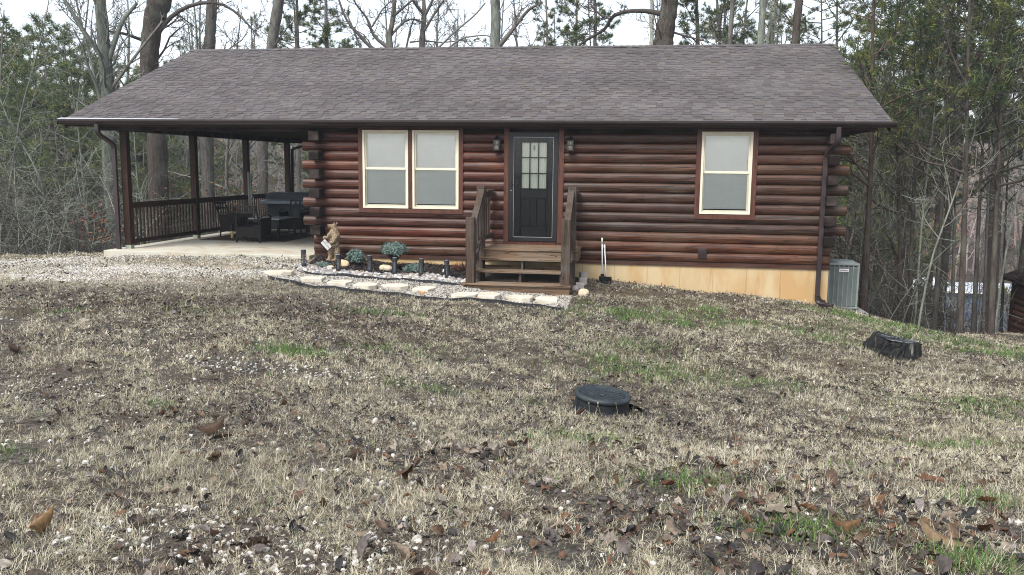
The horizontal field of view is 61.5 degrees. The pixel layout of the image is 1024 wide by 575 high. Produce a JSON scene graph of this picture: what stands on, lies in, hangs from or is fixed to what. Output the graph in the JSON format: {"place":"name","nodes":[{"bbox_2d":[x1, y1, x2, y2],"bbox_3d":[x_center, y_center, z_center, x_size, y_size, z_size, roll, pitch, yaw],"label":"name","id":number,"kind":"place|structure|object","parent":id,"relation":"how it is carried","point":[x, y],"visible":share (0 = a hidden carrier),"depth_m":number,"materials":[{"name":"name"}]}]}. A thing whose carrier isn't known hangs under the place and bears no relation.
{"place":"outdoors","nodes":[
{"label":"outdoors","id":0,"kind":"place"},
{"bbox_2d":[266,269,571,308],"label":"path gravel","id":1,"kind":"structure","parent":0,"point":[451,289],"depth_m":14.79,"materials":[{"name":"stone"}]},
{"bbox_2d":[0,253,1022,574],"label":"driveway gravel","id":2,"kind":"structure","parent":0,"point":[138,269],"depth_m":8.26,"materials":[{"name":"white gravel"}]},
{"bbox_2d":[0,115,1023,574],"bbox_3d":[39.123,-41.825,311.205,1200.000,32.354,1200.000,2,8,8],"label":"ground","id":3,"kind":"structure","parent":0,"point":[26,423],"depth_m":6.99,"materials":[{"name":"beige plant"}]},
{"bbox_2d":[0,34,47,233],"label":"pine tree","id":4,"kind":"object","parent":3,"relation":"on","point":[23,83],"visible":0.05,"depth_m":34.49,"materials":[{"name":"green plant"}]},
{"bbox_2d":[0,125,68,254],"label":"pine tree","id":5,"kind":"object","parent":3,"relation":"on","point":[10,144],"visible":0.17,"depth_m":27.60,"materials":[{"name":"green plant"}]},
{"bbox_2d":[0,0,79,248],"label":"sapling","id":6,"kind":"object","parent":3,"relation":"on","point":[31,101],"visible":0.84,"depth_m":25.17,"materials":[{"name":"grey plant"}]},
{"bbox_2d":[0,14,92,209],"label":"pine tree","id":7,"kind":"object","parent":3,"relation":"on","point":[12,30],"visible":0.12,"depth_m":35.57,"materials":[{"name":"green plant"}]},
{"bbox_2d":[0,67,100,253],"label":"sapling","id":8,"kind":"object","parent":3,"relation":"on","point":[20,165],"visible":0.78,"depth_m":24.28,"materials":[{"name":"grey plant"}]},
{"bbox_2d":[0,66,105,251],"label":"pine tree","id":9,"kind":"object","parent":3,"relation":"on","point":[20,92],"visible":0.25,"depth_m":30.62,"materials":[{"name":"green plant"}]},
{"bbox_2d":[9,139,100,253],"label":"pine tree","id":10,"kind":"object","parent":3,"relation":"on","point":[45,165],"visible":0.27,"depth_m":27.93,"materials":[{"name":"green plant"}]},
{"bbox_2d":[11,87,137,251],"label":"pine tree","id":11,"kind":"object","parent":3,"relation":"on","point":[52,104],"visible":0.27,"depth_m":30.33,"materials":[{"name":"green plant"}]},
{"bbox_2d":[3,12,147,247],"bbox_3d":[-18.924,-4.475,35.042,7.692,13.370,8.410,3,8,18],"label":"pine tree","id":12,"kind":"object","parent":3,"relation":"on","point":[24,65],"visible":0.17,"depth_m":34.54,"materials":[{"name":"green plant"}]},
{"bbox_2d":[20,21,147,225],"bbox_3d":[-19.804,-4.556,38.307,8.315,14.452,9.091,6,10,34],"label":"pine tree","id":13,"kind":"object","parent":3,"relation":"on","point":[57,26],"visible":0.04,"depth_m":37.56,"materials":[{"name":"green plant"}]},
{"bbox_2d":[31,48,137,251],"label":"sapling","id":14,"kind":"object","parent":3,"relation":"on","point":[79,139],"visible":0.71,"depth_m":26.11,"materials":[{"name":"grey plant"}]},
{"bbox_2d":[33,43,147,249],"bbox_3d":[-17.809,-4.102,37.139,7.823,12.858,6.730,0,8,-8],"label":"pine tree","id":15,"kind":"object","parent":3,"relation":"on","point":[85,92],"visible":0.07,"depth_m":36.48,"materials":[{"name":"green plant"}]},
{"bbox_2d":[41,97,146,240],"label":"pine tree","id":16,"kind":"object","parent":3,"relation":"on","point":[99,155],"visible":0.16,"depth_m":31.10,"materials":[{"name":"green plant"}]},
{"bbox_2d":[48,0,163,249],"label":"oak tree","id":17,"kind":"object","parent":3,"relation":"on","point":[103,48],"visible":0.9,"depth_m":27.18,"materials":[{"name":"grey plant"}]},
{"bbox_2d":[21,0,217,229],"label":"bare tree","id":18,"kind":"object","parent":3,"relation":"on","point":[96,77],"visible":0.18,"depth_m":35.39,"materials":[{"name":"grey plant"}]},
{"bbox_2d":[86,66,156,243],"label":"sapling","id":19,"kind":"object","parent":3,"relation":"on","point":[136,177],"visible":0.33,"depth_m":24.93,"materials":[{"name":"grey plant"}]},
{"bbox_2d":[94,79,200,233],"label":"pine tree","id":20,"kind":"object","parent":3,"relation":"on","point":[137,138],"visible":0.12,"depth_m":37.49,"materials":[{"name":"green plant"}]},
{"bbox_2d":[0,81,308,254],"bbox_3d":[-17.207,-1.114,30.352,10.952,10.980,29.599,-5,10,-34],"label":"undergrowth","id":21,"kind":"object","parent":3,"relation":"on","point":[44,241],"visible":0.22,"depth_m":22.41,"materials":[{"name":"brown plant"}]},
{"bbox_2d":[136,139,201,243],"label":"pine tree","id":22,"kind":"object","parent":3,"relation":"on","point":[185,186],"visible":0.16,"depth_m":35.56,"materials":[{"name":"green plant"}]},
{"bbox_2d":[93,0,262,242],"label":"oak tree","id":23,"kind":"object","parent":3,"relation":"on","point":[157,151],"visible":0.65,"depth_m":29.53,"materials":[{"name":"brown plant"}]},
{"bbox_2d":[167,1,201,237],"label":"bare tree","id":24,"kind":"object","parent":3,"relation":"on","point":[178,140],"visible":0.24,"depth_m":38.66,"materials":[{"name":"grey plant"}]},
{"bbox_2d":[171,0,240,228],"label":"bare tree","id":25,"kind":"object","parent":3,"relation":"on","point":[198,138],"visible":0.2,"depth_m":37.57,"materials":[{"name":"grey plant"}]},
{"bbox_2d":[173,146,243,238],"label":"pine tree","id":26,"kind":"object","parent":3,"relation":"on","point":[217,156],"visible":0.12,"depth_m":37.29,"materials":[{"name":"green plant"}]},
{"bbox_2d":[186,0,248,234],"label":"oak tree","id":27,"kind":"object","parent":3,"relation":"on","point":[206,158],"visible":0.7,"depth_m":30.74,"materials":[{"name":"brown plant"}]},
{"bbox_2d":[56,151,1022,288],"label":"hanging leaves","id":28,"kind":"object","parent":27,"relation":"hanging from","point":[105,228],"visible":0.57,"depth_m":21.66,"materials":[{"name":"brown plant"}]},
{"bbox_2d":[144,0,298,230],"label":"bare tree","id":29,"kind":"object","parent":3,"relation":"on","point":[227,150],"visible":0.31,"depth_m":34.60,"materials":[{"name":"grey plant"}]},
{"bbox_2d":[191,0,281,226],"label":"bare tree","id":30,"kind":"object","parent":3,"relation":"on","point":[250,141],"visible":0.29,"depth_m":39.83,"materials":[{"name":"grey plant"}]},
{"bbox_2d":[257,0,304,215],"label":"oak tree","id":31,"kind":"object","parent":3,"relation":"on","point":[273,33],"visible":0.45,"depth_m":30.92,"materials":[{"name":"brown plant"}]},
{"bbox_2d":[229,0,339,184],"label":"pine tree","id":32,"kind":"object","parent":3,"relation":"on","point":[274,144],"visible":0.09,"depth_m":40.67,"materials":[{"name":"green plant"}]},
{"bbox_2d":[277,0,315,191],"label":"tree","id":33,"kind":"object","parent":3,"relation":"on","point":[298,15],"visible":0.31,"depth_m":33.81,"materials":[{"name":"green plant"}]},
{"bbox_2d":[307,0,350,47],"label":"evergreen tree","id":34,"kind":"object","parent":3,"relation":"on","point":[326,30],"visible":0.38,"depth_m":36.50,"materials":[{"name":"green plant"}]},
{"bbox_2d":[283,0,378,178],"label":"pine tree","id":35,"kind":"object","parent":3,"relation":"on","point":[345,43],"visible":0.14,"depth_m":39.06,"materials":[{"name":"green plant"}]},
{"bbox_2d":[295,267,460,284],"bbox_3d":[-2.476,-0.164,15.385,3.215,0.261,0.342,3,8,13],"label":"lawn edging","id":36,"kind":"object","parent":3,"relation":"on","point":[393,279],"visible":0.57,"depth_m":15.39,"materials":[{"name":"black plastic"}]},
{"bbox_2d":[327,0,434,47],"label":"bare tree","id":37,"kind":"object","parent":3,"relation":"on","point":[394,13],"visible":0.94,"depth_m":32.27,"materials":[{"name":"brown plant"}]},
{"bbox_2d":[309,255,464,278],"bbox_3d":[-2.285,-0.330,16.110,3.356,0.279,1.708,2,8,8],"label":"mulch bed","id":38,"kind":"object","parent":3,"relation":"on","point":[427,267],"visible":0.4,"depth_m":16.35,"materials":[{"name":"brown plant"}]},
{"bbox_2d":[321,222,339,261],"bbox_3d":[-3.498,-0.875,16.664,0.326,0.776,0.312,2,8,8],"label":"bear statue","id":39,"kind":"object","parent":38,"relation":"on","point":[332,245],"visible":0.88,"depth_m":16.61,"materials":[{"name":"stone"}]},
{"bbox_2d":[294,262,464,284],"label":"river rocks","id":40,"kind":"object","parent":38,"relation":"on","point":[313,268],"visible":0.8,"depth_m":15.55,"materials":[{"name":"stone"}]},
{"bbox_2d":[268,276,563,309],"bbox_3d":[-1.752,0.132,14.225,5.258,0.395,0.364,3,8,14],"label":"lawn edging","id":41,"kind":"object","parent":3,"relation":"on","point":[496,301],"visible":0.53,"depth_m":14.10,"materials":[{"name":"black plastic"}]},
{"bbox_2d":[400,0,501,46],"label":"bare tree","id":42,"kind":"object","parent":3,"relation":"on","point":[423,11],"visible":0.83,"depth_m":33.10,"materials":[{"name":"grey plant"}]},
{"bbox_2d":[56,43,897,306],"bbox_3d":[-0.440,-2.011,21.584,15.940,7.853,10.826,2,8,8],"label":"log cabin","id":43,"kind":"object","parent":3,"relation":"on","point":[705,168],"visible":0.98,"depth_m":16.62,"materials":[{"name":"brown wood"}]},
{"bbox_2d":[199,233,313,241],"bbox_3d":[-6.093,-1.254,21.146,2.070,0.011,2.480,2,8,8],"label":"rug","id":44,"kind":"object","parent":43,"relation":"on","point":[284,237],"visible":0.64,"depth_m":20.57,"materials":[{"name":"black fabric"}]},
{"bbox_2d":[214,201,253,236],"bbox_3d":[-6.816,-1.674,21.083,0.759,0.848,0.684,2,8,8],"label":"patio chair","id":45,"kind":"object","parent":44,"relation":"on","point":[227,220],"visible":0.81,"depth_m":20.82,"materials":[{"name":"black metal"}]},
{"bbox_2d":[233,205,271,242],"bbox_3d":[-5.933,-1.463,19.641,0.684,0.848,0.759,2,8,8],"label":"patio chair","id":46,"kind":"object","parent":44,"relation":"on","point":[243,228],"visible":1,"depth_m":19.45,"materials":[{"name":"black metal"}]},
{"bbox_2d":[278,200,309,232],"bbox_3d":[-5.667,-1.857,22.484,0.684,0.848,0.759,2,8,8],"label":"patio chair","id":47,"kind":"object","parent":44,"relation":"on","point":[286,224],"visible":0.72,"depth_m":22.19,"materials":[{"name":"black metal"}]},
{"bbox_2d":[260,192,309,229],"bbox_3d":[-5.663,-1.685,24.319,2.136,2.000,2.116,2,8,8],"label":"grill","id":48,"kind":"object","parent":43,"relation":"on","point":[275,202],"visible":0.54,"depth_m":23.56,"materials":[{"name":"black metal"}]},
{"bbox_2d":[362,130,408,208],"bbox_3d":[-2.445,-2.295,16.702,0.908,1.500,0.122,2,8,8],"label":"window","id":49,"kind":"structure","parent":43,"relation":"in","point":[384,152],"depth_m":16.70,"materials":[{"name":"grey glass"}]},
{"bbox_2d":[412,130,458,208],"bbox_3d":[-1.462,-2.265,16.562,0.909,1.500,0.122,2,8,8],"label":"window","id":50,"kind":"structure","parent":43,"relation":"in","point":[435,153],"depth_m":16.56,"materials":[{"name":"grey glass"}]},
{"bbox_2d":[508,132,558,241],"bbox_3d":[0.404,-1.903,16.321,0.936,2.050,0.155,2,8,8],"label":"door","id":51,"kind":"structure","parent":43,"relation":"in","point":[533,156],"depth_m":16.34,"materials":[{"name":"black paint"}]},
{"bbox_2d":[699,131,753,214],"bbox_3d":[3.927,-2.099,15.793,0.912,1.500,0.122,2,8,8],"label":"window","id":52,"kind":"structure","parent":43,"relation":"in","point":[726,157],"depth_m":15.79,"materials":[{"name":"grey glass"}]},
{"bbox_2d":[472,0,545,46],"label":"oak tree","id":53,"kind":"object","parent":3,"relation":"on","point":[495,40],"visible":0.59,"depth_m":29.71,"materials":[{"name":"grey plant"}]},
{"bbox_2d":[2,256,1018,573],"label":"scattered pebbles","id":54,"kind":"object","parent":3,"relation":"on","point":[310,432],"visible":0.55,"depth_m":4.45,"materials":[{"name":"stone"}]},
{"bbox_2d":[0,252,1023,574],"bbox_3d":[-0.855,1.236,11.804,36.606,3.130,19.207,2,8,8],"label":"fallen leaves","id":55,"kind":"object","parent":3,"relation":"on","point":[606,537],"depth_m":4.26,"materials":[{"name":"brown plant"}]},
{"bbox_2d":[19,63,1023,328],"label":"distant woods","id":56,"kind":"object","parent":3,"relation":"on","point":[971,215],"visible":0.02,"depth_m":122.72,"materials":[{"name":"brown plant"}]},
{"bbox_2d":[462,186,581,295],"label":"wooden steps","id":57,"kind":"structure","parent":3,"relation":"on","point":[566,253],"depth_m":15.29,"materials":[{"name":"brown wood"}]},
{"bbox_2d":[544,0,626,45],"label":"pine tree","id":58,"kind":"object","parent":3,"relation":"on","point":[574,36],"visible":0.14,"depth_m":35.40,"materials":[{"name":"green plant"}]},
{"bbox_2d":[563,0,608,45],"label":"pine tree","id":59,"kind":"object","parent":3,"relation":"on","point":[576,28],"visible":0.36,"depth_m":33.86,"materials":[{"name":"green plant"}]},
{"bbox_2d":[572,384,646,418],"bbox_3d":[0.943,1.133,7.901,0.790,0.286,0.716,7,11,7],"label":"septic riser","id":60,"kind":"object","parent":3,"relation":"on","point":[609,399],"visible":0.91,"depth_m":7.82,"materials":[{"name":"black plastic"}]},
{"bbox_2d":[574,0,709,45],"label":"oak tree","id":61,"kind":"object","parent":3,"relation":"on","point":[664,32],"visible":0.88,"depth_m":27.88,"materials":[{"name":"brown plant"}]},
{"bbox_2d":[676,0,699,44],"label":"pine tree","id":62,"kind":"object","parent":3,"relation":"on","point":[683,22],"visible":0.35,"depth_m":34.22,"materials":[{"name":"green plant"}]},
{"bbox_2d":[677,0,769,44],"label":"pine tree","id":63,"kind":"object","parent":3,"relation":"on","point":[714,11],"visible":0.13,"depth_m":34.74,"materials":[{"name":"green plant"}]},
{"bbox_2d":[702,0,755,44],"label":"woodland tree","id":64,"kind":"object","parent":3,"relation":"on","point":[731,23],"visible":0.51,"depth_m":33.33,"materials":[{"name":"grey plant"}]},
{"bbox_2d":[755,0,784,43],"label":"woodland tree","id":65,"kind":"object","parent":3,"relation":"on","point":[762,25],"visible":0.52,"depth_m":29.37,"materials":[{"name":"grey plant"}]},
{"bbox_2d":[771,0,814,43],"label":"woodland tree","id":66,"kind":"object","parent":3,"relation":"on","point":[796,22],"visible":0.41,"depth_m":29.22,"materials":[{"name":"grey plant"}]},
{"bbox_2d":[767,0,901,192],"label":"pine tree","id":67,"kind":"object","parent":3,"relation":"on","point":[843,24],"visible":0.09,"depth_m":35.20,"materials":[{"name":"green plant"}]},
{"bbox_2d":[840,307,868,314],"bbox_3d":[6.457,0.441,17.002,0.880,0.080,1.010,3,8,8],"label":"equipment pad","id":68,"kind":"object","parent":3,"relation":"on","point":[860,310],"visible":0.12,"depth_m":16.76,"materials":[{"name":"grey concrete"}]},
{"bbox_2d":[827,259,859,308],"bbox_3d":[6.372,-0.096,16.999,0.788,0.932,0.606,2,8,8],"label":"air conditioner","id":69,"kind":"object","parent":68,"relation":"on","point":[843,282],"visible":0.74,"depth_m":16.72,"materials":[{"name":"grey metal"}]},
{"bbox_2d":[816,0,948,311],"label":"woodland tree","id":70,"kind":"object","parent":3,"relation":"on","point":[866,245],"visible":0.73,"depth_m":18.16,"materials":[{"name":"brown plant"}]},
{"bbox_2d":[837,59,928,306],"bbox_3d":[7.997,-1.705,19.671,1.790,6.802,2.125,-1,8,-13],"label":"sapling","id":71,"kind":"object","parent":3,"relation":"on","point":[867,160],"visible":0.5,"depth_m":19.38,"materials":[{"name":"grey plant"}]},
{"bbox_2d":[835,90,935,312],"bbox_3d":[8.202,-1.397,19.901,2.958,6.363,1.913,2,8,8],"label":"sapling","id":72,"kind":"object","parent":3,"relation":"on","point":[884,200],"visible":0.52,"depth_m":19.76,"materials":[{"name":"grey plant"}]},
{"bbox_2d":[830,28,949,315],"bbox_3d":[11.012,-2.499,28.664,6.330,12.095,7.358,6,10,33],"label":"pine tree","id":73,"kind":"object","parent":3,"relation":"on","point":[844,200],"visible":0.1,"depth_m":28.32,"materials":[{"name":"green plant"}]},
{"bbox_2d":[863,331,922,361],"bbox_3d":[5.291,0.876,11.880,0.850,0.415,0.873,11,9,7],"label":"tree stump","id":74,"kind":"object","parent":3,"relation":"on","point":[892,346],"visible":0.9,"depth_m":11.62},
{"bbox_2d":[831,138,956,327],"bbox_3d":[16.692,-1.589,40.419,7.816,12.847,6.724,-2,8,-18],"label":"pine tree","id":75,"kind":"object","parent":3,"relation":"on","point":[897,245],"visible":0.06,"depth_m":39.89,"materials":[{"name":"green plant"}]},
{"bbox_2d":[828,0,971,217],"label":"pine tree","id":76,"kind":"object","parent":3,"relation":"on","point":[850,177],"visible":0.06,"depth_m":30.93,"materials":[{"name":"green plant"}]},
{"bbox_2d":[841,0,959,323],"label":"woodland tree","id":77,"kind":"object","parent":3,"relation":"on","point":[905,194],"visible":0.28,"depth_m":20.79,"materials":[{"name":"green plant"}]},
{"bbox_2d":[861,76,941,302],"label":"sapling","id":78,"kind":"object","parent":3,"relation":"on","point":[907,194],"visible":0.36,"depth_m":20.06,"materials":[{"name":"brown plant"}]},
{"bbox_2d":[830,178,980,327],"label":"undergrowth","id":79,"kind":"object","parent":3,"relation":"on","point":[872,309],"visible":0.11,"depth_m":19.69,"materials":[{"name":"brown plant"}]},
{"bbox_2d":[848,0,966,322],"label":"woodland tree","id":80,"kind":"object","parent":3,"relation":"on","point":[898,196],"visible":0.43,"depth_m":19.61,"materials":[{"name":"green plant"}]},
{"bbox_2d":[841,0,976,323],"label":"woodland tree","id":81,"kind":"object","parent":3,"relation":"on","point":[912,208],"visible":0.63,"depth_m":18.57,"materials":[{"name":"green plant"}]},
{"bbox_2d":[849,0,972,312],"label":"bare tree","id":82,"kind":"object","parent":3,"relation":"on","point":[888,237],"visible":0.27,"depth_m":25.30,"materials":[{"name":"grey plant"}]},
{"bbox_2d":[840,0,983,315],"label":"pine tree","id":83,"kind":"object","parent":3,"relation":"on","point":[881,160],"visible":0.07,"depth_m":28.99,"materials":[{"name":"green plant"}]},
{"bbox_2d":[844,0,1023,331],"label":"pine tree","id":84,"kind":"object","parent":3,"relation":"on","point":[945,254],"visible":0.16,"depth_m":22.66,"materials":[{"name":"green plant"}]},
{"bbox_2d":[898,2,974,325],"bbox_3d":[9.317,-2.586,19.059,1.633,8.602,2.218,2,8,8],"label":"sapling","id":85,"kind":"object","parent":3,"relation":"on","point":[921,229],"visible":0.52,"depth_m":19.07,"materials":[{"name":"brown plant"}]},
{"bbox_2d":[853,1,1023,333],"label":"pine tree","id":86,"kind":"object","parent":3,"relation":"on","point":[992,193],"visible":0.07,"depth_m":26.51,"materials":[{"name":"green plant"}]},
{"bbox_2d":[859,0,1023,306],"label":"pine tree","id":87,"kind":"object","parent":3,"relation":"on","point":[969,161],"visible":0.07,"depth_m":30.64,"materials":[{"name":"green plant"}]},
{"bbox_2d":[863,0,1022,324],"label":"pine tree","id":88,"kind":"object","parent":3,"relation":"on","point":[935,222],"visible":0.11,"depth_m":28.28,"materials":[{"name":"green plant"}]},
{"bbox_2d":[864,0,1023,331],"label":"woodland tree","id":89,"kind":"object","parent":3,"relation":"on","point":[934,323],"visible":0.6,"depth_m":18.23,"materials":[{"name":"green plant"}]},
{"bbox_2d":[864,1,1023,314],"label":"pine tree","id":90,"kind":"object","parent":3,"relation":"on","point":[999,235],"visible":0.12,"depth_m":24.60,"materials":[{"name":"green plant"}]},
{"bbox_2d":[919,516,970,546],"bbox_3d":[1.690,0.955,3.357,0.185,0.100,0.057,6,10,34],"label":"fallen leaf","id":91,"kind":"object","parent":3,"relation":"on","point":[928,528],"visible":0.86,"depth_m":3.37,"materials":[{"name":"brown plant"}]},
{"bbox_2d":[882,0,1023,333],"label":"woodland tree","id":92,"kind":"object","parent":3,"relation":"on","point":[961,300],"visible":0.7,"depth_m":18.00,"materials":[{"name":"green plant"}]},
{"bbox_2d":[884,253,1023,333],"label":"undergrowth","id":93,"kind":"object","parent":3,"relation":"on","point":[952,315],"visible":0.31,"depth_m":19.62,"materials":[{"name":"brown plant"}]},
{"bbox_2d":[892,0,1023,333],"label":"woodland tree","id":94,"kind":"object","parent":3,"relation":"on","point":[954,183],"visible":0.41,"depth_m":19.37,"materials":[{"name":"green plant"}]},
{"bbox_2d":[902,5,1023,325],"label":"sapling","id":95,"kind":"object","parent":3,"relation":"on","point":[932,256],"visible":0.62,"depth_m":18.00,"materials":[{"name":"brown plant"}]},
{"bbox_2d":[919,281,1011,329],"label":"house","id":96,"kind":"structure","parent":3,"relation":"on","point":[971,292],"depth_m":95.33,"materials":[{"name":"grey stone"}]},
{"bbox_2d":[908,0,1023,333],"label":"woodland tree","id":97,"kind":"object","parent":3,"relation":"on","point":[975,284],"visible":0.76,"depth_m":17.73,"materials":[{"name":"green plant"}]},
{"bbox_2d":[925,0,1023,334],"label":"woodland tree","id":98,"kind":"object","parent":3,"relation":"on","point":[992,301],"visible":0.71,"depth_m":17.68,"materials":[{"name":"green plant"}]},
{"bbox_2d":[927,0,1023,333],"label":"woodland tree","id":99,"kind":"object","parent":3,"relation":"on","point":[986,241],"visible":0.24,"depth_m":19.91,"materials":[{"name":"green plant"}]},
{"bbox_2d":[947,52,1023,331],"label":"sapling","id":100,"kind":"object","parent":3,"relation":"on","point":[986,202],"visible":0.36,"depth_m":20.90,"materials":[{"name":"brown plant"}]},
{"bbox_2d":[948,0,1023,332],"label":"woodland tree","id":101,"kind":"object","parent":3,"relation":"on","point":[1003,281],"visible":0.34,"depth_m":20.26,"materials":[{"name":"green plant"}]},
{"bbox_2d":[983,41,1023,331],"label":"sapling","id":102,"kind":"object","parent":3,"relation":"on","point":[1005,254],"visible":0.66,"depth_m":18.91,"materials":[{"name":"brown plant"}]},
{"bbox_2d":[1003,267,1023,333],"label":"log shed","id":103,"kind":"structure","parent":3,"relation":"on","point":[1016,308],"depth_m":19.87,"materials":[{"name":"brown wood"}]},
{"bbox_2d":[0,253,1023,574],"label":"green grass","id":104,"kind":"structure","parent":0,"point":[980,561],"depth_m":8.90,"materials":[{"name":"green plant"}]},
{"bbox_2d":[0,0,1023,122],"label":"sky","id":105,"kind":"structure","parent":0,"point":[631,32],"materials":[{"name":"white"}]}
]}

